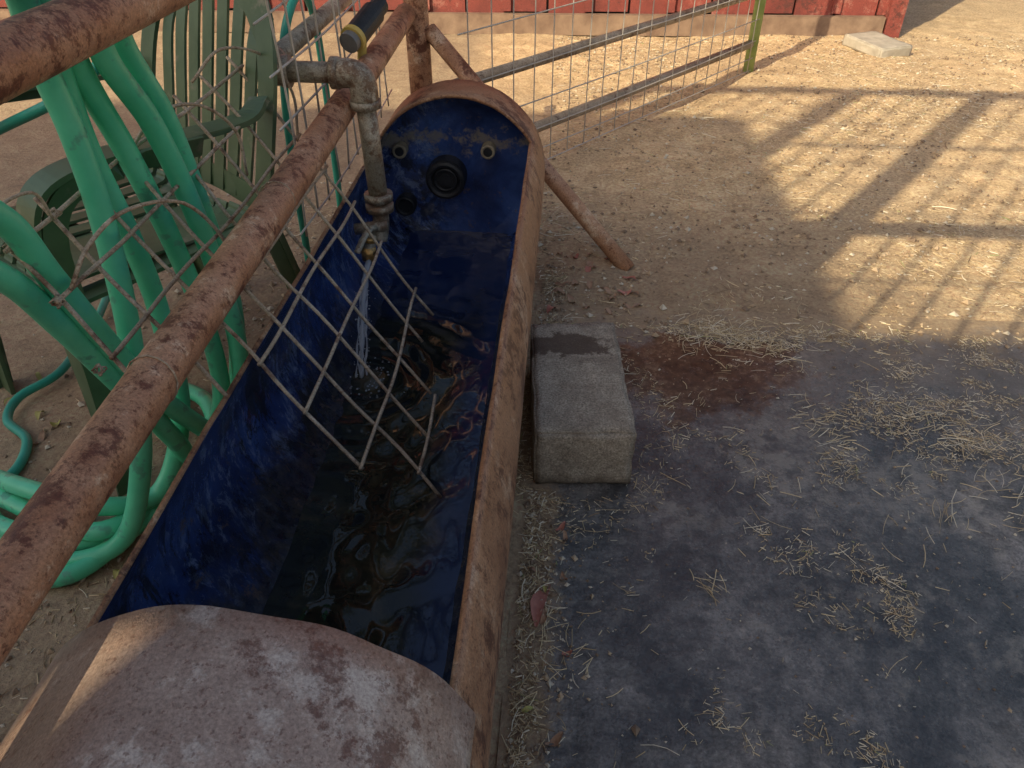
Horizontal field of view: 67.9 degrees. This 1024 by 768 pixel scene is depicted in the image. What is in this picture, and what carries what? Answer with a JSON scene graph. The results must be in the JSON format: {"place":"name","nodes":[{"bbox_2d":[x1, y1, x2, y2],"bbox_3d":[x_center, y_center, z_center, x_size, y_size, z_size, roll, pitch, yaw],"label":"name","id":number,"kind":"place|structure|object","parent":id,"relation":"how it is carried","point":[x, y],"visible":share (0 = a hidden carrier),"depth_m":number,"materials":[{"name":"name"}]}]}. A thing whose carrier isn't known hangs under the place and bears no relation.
{"place":"outdoors","nodes":[
{"label":"outdoors","id":0,"kind":"place"},
{"bbox_2d":[0,0,908,37],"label":"red barn","id":1,"kind":"structure","parent":0,"point":[815,17],"depth_m":4.47,"materials":[{"name":"paint"}]},
{"bbox_2d":[0,0,1023,767],"bbox_3d":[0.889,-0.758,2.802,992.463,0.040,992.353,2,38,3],"label":"ground","id":2,"kind":"structure","parent":0,"point":[28,150],"depth_m":2.73,"materials":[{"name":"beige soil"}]},
{"bbox_2d":[0,0,299,496],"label":"plastic chair","id":3,"kind":"object","parent":2,"relation":"on","point":[54,184],"visible":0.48,"depth_m":1.55,"materials":[{"name":"green plastic"}]},
{"bbox_2d":[0,79,544,767],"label":"water trough","id":4,"kind":"object","parent":2,"relation":"on","point":[292,587],"visible":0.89,"depth_m":1.23,"materials":[{"name":"blue paint"}]},
{"bbox_2d":[0,0,634,665],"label":"pipe rail fence","id":5,"kind":"object","parent":2,"relation":"on","point":[44,534],"visible":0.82,"depth_m":0.87,"materials":[{"name":"brown metal"}]},
{"bbox_2d":[0,0,342,587],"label":"garden hose","id":6,"kind":"object","parent":5,"relation":"hanging from","point":[70,96],"visible":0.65,"depth_m":1.17,"materials":[{"name":"green rubber"}]},
{"bbox_2d":[0,46,441,498],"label":"wire panel","id":7,"kind":"object","parent":5,"relation":"attached to","point":[58,300],"visible":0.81,"depth_m":1.27,"materials":[{"name":"grey metal"}]},
{"bbox_2d":[277,0,393,261],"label":"water supply pipe","id":8,"kind":"object","parent":5,"relation":"attached to","point":[357,78],"visible":0.72,"depth_m":1.63,"materials":[{"name":"grey metal"}]},
{"bbox_2d":[339,0,387,58],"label":"hose nozzle","id":9,"kind":"object","parent":5,"relation":"attached to","point":[360,28],"visible":0.97,"depth_m":1.77,"materials":[{"name":"black plastic"}]},
{"bbox_2d":[4,251,640,746],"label":"fallen leaves","id":10,"kind":"object","parent":2,"relation":"on","point":[538,603],"visible":0.87,"depth_m":1.44,"materials":[{"name":"red plant"}]},
{"bbox_2d":[0,35,1023,767],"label":"straw","id":11,"kind":"object","parent":2,"relation":"on","point":[520,475],"visible":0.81,"depth_m":1.80,"materials":[{"name":"beige plant"}]},
{"bbox_2d":[452,0,765,159],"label":"wire fence panel","id":12,"kind":"object","parent":2,"relation":"on","point":[749,46],"visible":0.82,"depth_m":3.04,"materials":[{"name":"grey metal"}]},
{"bbox_2d":[496,304,1023,767],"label":"concrete slab","id":13,"kind":"structure","parent":2,"relation":"on","point":[759,681],"depth_m":1.38,"materials":[{"name":"grey concrete"}]},
{"bbox_2d":[530,322,636,483],"bbox_3d":[0.142,0.030,1.658,0.203,0.144,0.405,0,37,0],"label":"concrete block","id":14,"kind":"object","parent":13,"relation":"on","point":[583,424],"depth_m":1.53,"materials":[{"name":"grey concrete"}]},
{"bbox_2d":[842,31,912,57],"bbox_3d":[2.023,-1.879,4.214,0.225,0.063,0.306,-13,42,-16],"label":"paving stone","id":15,"kind":"object","parent":2,"relation":"on","point":[877,44],"visible":0.95,"depth_m":4.16,"materials":[{"name":"concrete"}]}
]}

